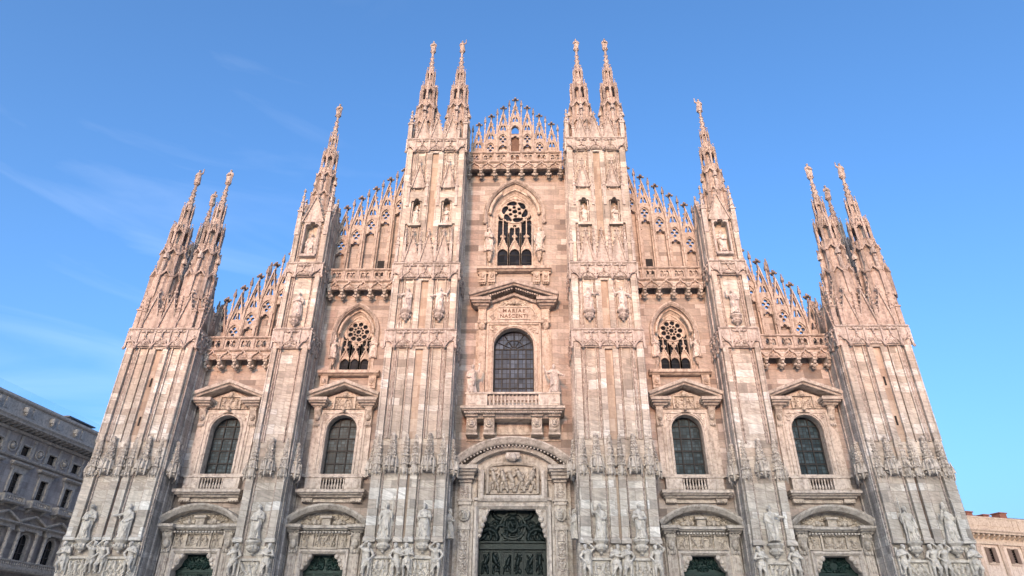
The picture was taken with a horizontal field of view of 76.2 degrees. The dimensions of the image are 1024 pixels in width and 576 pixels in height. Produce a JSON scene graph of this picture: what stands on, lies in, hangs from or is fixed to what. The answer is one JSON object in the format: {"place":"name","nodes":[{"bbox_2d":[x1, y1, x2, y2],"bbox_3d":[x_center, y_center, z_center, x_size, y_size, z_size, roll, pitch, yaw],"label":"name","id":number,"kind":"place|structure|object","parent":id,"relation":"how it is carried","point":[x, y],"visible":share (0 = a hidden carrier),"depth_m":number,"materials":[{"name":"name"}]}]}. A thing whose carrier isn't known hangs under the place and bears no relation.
{"place":"outdoors","nodes":[
{"label":"outdoors","id":0,"kind":"place"},
{"bbox_2d":[0,0,1023,518],"label":"sky","id":1,"kind":"structure","parent":0,"point":[111,111],"materials":[{"name":"blue"}]},
{"bbox_3d":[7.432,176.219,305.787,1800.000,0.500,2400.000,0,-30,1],"label":"piazza ground","id":2,"kind":"structure","parent":0,"visible":0},
{"bbox_2d":[0,378,100,575],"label":"arcaded palazzo","id":3,"kind":"structure","parent":2,"relation":"on","point":[46,450],"depth_m":72.18,"materials":[{"name":"grey stone"}]},
{"bbox_2d":[0,434,6,460],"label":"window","id":4,"kind":"structure","parent":3,"relation":"in","point":[2,438],"depth_m":68.43,"materials":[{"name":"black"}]},
{"bbox_2d":[0,430,34,557],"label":"window","id":5,"kind":"structure","parent":3,"relation":"in","point":[8,519],"depth_m":69.30,"materials":[{"name":"black stone"}]},
{"bbox_2d":[7,441,59,562],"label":"window","id":6,"kind":"structure","parent":3,"relation":"in","point":[33,524],"depth_m":71.78,"materials":[{"name":"black stone"}]},
{"bbox_2d":[36,451,81,566],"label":"window","id":7,"kind":"structure","parent":3,"relation":"in","point":[57,530],"depth_m":75.12,"materials":[{"name":"black stone"}]},
{"bbox_2d":[78,459,85,477],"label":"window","id":8,"kind":"structure","parent":3,"relation":"in","point":[84,460],"depth_m":79.11,"materials":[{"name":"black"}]},
{"bbox_2d":[54,39,984,575],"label":"cathedral","id":9,"kind":"structure","parent":2,"relation":"on","point":[820,433],"depth_m":53.97,"materials":[{"name":"stone"}]},
{"bbox_2d":[77,504,96,537],"bbox_3d":[-31.493,17.337,48.535,0.951,2.508,0.807,-25,-38,37],"label":"statue","id":10,"kind":"object","parent":9,"relation":"on","point":[89,518],"visible":0.96,"depth_m":48.32,"materials":[{"name":"stone"}]},
{"bbox_2d":[113,504,134,538],"bbox_3d":[-28.870,17.316,48.460,1.473,2.508,0.852,0,-30,1],"label":"statue","id":11,"kind":"object","parent":9,"relation":"on","point":[125,523],"visible":0.95,"depth_m":48.25,"materials":[{"name":"stone"}]},
{"bbox_2d":[172,379,262,502],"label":"arched window","id":12,"kind":"structure","parent":9,"relation":"in","point":[223,440],"depth_m":54.50,"materials":[{"name":"stone"}]},
{"bbox_2d":[247,505,264,539],"bbox_3d":[-18.824,17.261,48.215,0.951,2.508,0.807,-25,-38,37],"label":"statue","id":13,"kind":"object","parent":9,"relation":"attached to","point":[257,517],"visible":1,"depth_m":47.97,"materials":[{"name":"stone"}]},
{"bbox_2d":[291,292,303,315],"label":"statue","id":14,"kind":"object","parent":9,"relation":"attached to","point":[298,301],"visible":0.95,"depth_m":57.05,"materials":[{"name":"stone"}]},
{"bbox_2d":[304,228,317,252],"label":"statue","id":15,"kind":"object","parent":9,"relation":"attached to","point":[310,244],"visible":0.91,"depth_m":60.66,"materials":[{"name":"stone"}]},
{"bbox_2d":[328,331,339,359],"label":"statue","id":16,"kind":"object","parent":9,"relation":"attached to","point":[333,350],"visible":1,"depth_m":58.14,"materials":[{"name":"stone"}]},
{"bbox_2d":[295,379,379,502],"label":"arched window","id":17,"kind":"structure","parent":9,"relation":"in","point":[342,425],"depth_m":54.26,"materials":[{"name":"stone"}]},
{"bbox_2d":[317,302,379,389],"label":"gothic window","id":18,"kind":"structure","parent":9,"relation":"in","point":[357,325],"depth_m":59.16,"materials":[{"name":"stone"}]},
{"bbox_2d":[368,336,377,359],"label":"statue","id":19,"kind":"object","parent":9,"relation":"attached to","point":[373,350],"visible":1,"depth_m":57.94,"materials":[{"name":"stone"}]},
{"bbox_2d":[377,495,395,536],"bbox_3d":[-9.108,16.575,47.407,1.203,3.040,0.808,0,-30,1],"label":"statue","id":20,"kind":"object","parent":9,"relation":"on","point":[385,514],"visible":0.96,"depth_m":47.07,"materials":[{"name":"stone"}]},
{"bbox_2d":[397,288,412,308],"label":"statue","id":21,"kind":"object","parent":9,"relation":"on","point":[407,298],"visible":0.94,"depth_m":56.14,"materials":[{"name":"stone"}]},
{"bbox_2d":[410,203,420,222],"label":"statue","id":22,"kind":"object","parent":9,"relation":"attached to","point":[415,218],"visible":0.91,"depth_m":61.00,"materials":[{"name":"stone"}]},
{"bbox_2d":[417,503,431,537],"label":"statue","id":23,"kind":"object","parent":9,"relation":"on","point":[424,515],"visible":0.97,"depth_m":47.01,"materials":[{"name":"stone"}]},
{"bbox_2d":[430,288,449,308],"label":"statue","id":24,"kind":"object","parent":9,"relation":"on","point":[440,295],"visible":0.94,"depth_m":56.16,"materials":[{"name":"stone"}]},
{"bbox_2d":[442,208,449,222],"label":"statue","id":25,"kind":"object","parent":9,"relation":"attached to","point":[446,213],"visible":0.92,"depth_m":60.84,"materials":[{"name":"stone"}]},
{"bbox_2d":[446,508,454,539],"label":"statue","id":26,"kind":"object","parent":9,"relation":"attached to","point":[450,529],"visible":0.91,"depth_m":48.23,"materials":[{"name":"stone"}]},
{"bbox_2d":[466,363,479,391],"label":"statue","id":27,"kind":"object","parent":9,"relation":"on","point":[471,379],"visible":0.97,"depth_m":54.44,"materials":[{"name":"stone"}]},
{"bbox_2d":[483,227,495,253],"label":"statue","id":28,"kind":"object","parent":9,"relation":"attached to","point":[489,239],"visible":0.99,"depth_m":63.36,"materials":[{"name":"stone"}]},
{"bbox_2d":[468,279,558,400],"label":"arched window","id":29,"kind":"structure","parent":9,"relation":"in","point":[511,343],"depth_m":58.57,"materials":[{"name":"beige stone"}]},
{"bbox_2d":[477,179,550,284],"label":"gothic window","id":30,"kind":"structure","parent":9,"relation":"in","point":[510,211],"depth_m":65.01,"materials":[{"name":"stone"}]},
{"bbox_2d":[531,222,545,253],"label":"statue","id":31,"kind":"object","parent":9,"relation":"attached to","point":[539,236],"visible":0.98,"depth_m":63.34,"materials":[{"name":"stone"}]},
{"bbox_2d":[542,364,564,391],"bbox_3d":[3.489,7.560,54.504,1.914,2.617,0.831,0,-30,1],"label":"statue","id":32,"kind":"object","parent":9,"relation":"on","point":[553,373],"visible":0.97,"depth_m":54.35,"materials":[{"name":"stone"}]},
{"bbox_2d":[569,509,577,539],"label":"statue","id":33,"kind":"object","parent":9,"relation":"attached to","point":[574,527],"visible":0.94,"depth_m":47.98,"materials":[{"name":"stone"}]},
{"bbox_2d":[579,205,589,221],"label":"statue","id":34,"kind":"object","parent":9,"relation":"attached to","point":[584,215],"visible":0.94,"depth_m":60.60,"materials":[{"name":"stone"}]},
{"bbox_2d":[583,287,598,307],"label":"statue","id":35,"kind":"object","parent":9,"relation":"on","point":[588,300],"visible":0.98,"depth_m":55.69,"materials":[{"name":"stone"}]},
{"bbox_2d":[590,502,606,538],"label":"statue","id":36,"kind":"object","parent":9,"relation":"on","point":[601,518],"visible":0.98,"depth_m":46.67,"materials":[{"name":"stone"}]},
{"bbox_2d":[611,206,618,221],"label":"statue","id":37,"kind":"object","parent":9,"relation":"attached to","point":[615,215],"visible":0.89,"depth_m":60.44,"materials":[{"name":"stone"}]},
{"bbox_2d":[611,287,631,308],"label":"statue","id":38,"kind":"object","parent":9,"relation":"attached to","point":[621,294],"visible":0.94,"depth_m":55.73,"materials":[{"name":"stone"}]},
{"bbox_2d":[632,503,647,538],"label":"statue","id":39,"kind":"object","parent":9,"relation":"on","point":[638,515],"visible":0.98,"depth_m":46.57,"materials":[{"name":"stone"}]},
{"bbox_2d":[651,335,660,358],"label":"statue","id":40,"kind":"object","parent":9,"relation":"attached to","point":[655,349],"visible":1,"depth_m":57.33,"materials":[{"name":"stone"}]},
{"bbox_2d":[648,300,711,388],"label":"gothic window","id":41,"kind":"structure","parent":9,"relation":"in","point":[672,324],"depth_m":58.43,"materials":[{"name":"stone"}]},
{"bbox_2d":[648,378,733,503],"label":"arched window","id":42,"kind":"structure","parent":9,"relation":"in","point":[687,435],"depth_m":53.53,"materials":[{"name":"stone"}]},
{"bbox_2d":[689,330,701,358],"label":"statue","id":43,"kind":"object","parent":9,"relation":"attached to","point":[696,350],"visible":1,"depth_m":57.33,"materials":[{"name":"stone"}]},
{"bbox_2d":[716,230,728,250],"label":"statue","id":44,"kind":"object","parent":9,"relation":"attached to","point":[721,239],"visible":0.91,"depth_m":59.66,"materials":[{"name":"stone"}]},
{"bbox_2d":[725,288,739,313],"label":"statue","id":45,"kind":"object","parent":9,"relation":"attached to","point":[734,300],"visible":0.98,"depth_m":56.08,"materials":[{"name":"stone"}]},
{"bbox_2d":[764,506,784,541],"bbox_3d":[19.019,17.028,47.253,1.473,2.508,0.852,0,-30,1],"label":"statue","id":46,"kind":"object","parent":9,"relation":"attached to","point":[771,527],"visible":1,"depth_m":47.02,"materials":[{"name":"stone"}]},
{"bbox_2d":[769,378,862,503],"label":"arched window","id":47,"kind":"structure","parent":9,"relation":"in","point":[810,445],"depth_m":53.28,"materials":[{"name":"stone"}]},
{"bbox_2d":[895,497,920,540],"bbox_3d":[28.514,16.733,47.160,1.214,3.066,0.815,0,-30,1],"label":"statue","id":48,"kind":"object","parent":9,"relation":"on","point":[910,528],"visible":0.99,"depth_m":46.81,"materials":[{"name":"stone"}]},
{"bbox_2d":[940,498,964,541],"bbox_3d":[31.453,16.730,47.084,1.218,3.040,0.823,0,-30,1],"label":"statue","id":49,"kind":"object","parent":9,"relation":"on","point":[950,527],"visible":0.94,"depth_m":46.82,"materials":[{"name":"stone"}]},
{"bbox_2d":[965,511,1023,575],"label":"shuttered palazzo","id":50,"kind":"structure","parent":2,"relation":"on","point":[998,537],"depth_m":93.60,"materials":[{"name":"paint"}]},
{"bbox_2d":[984,547,1000,564],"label":"window","id":51,"kind":"structure","parent":50,"relation":"in","point":[991,553],"depth_m":92.55,"materials":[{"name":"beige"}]},
{"bbox_2d":[1006,548,1022,565],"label":"window","id":52,"kind":"structure","parent":50,"relation":"in","point":[1014,556],"depth_m":93.60,"materials":[{"name":"beige"}]}
]}

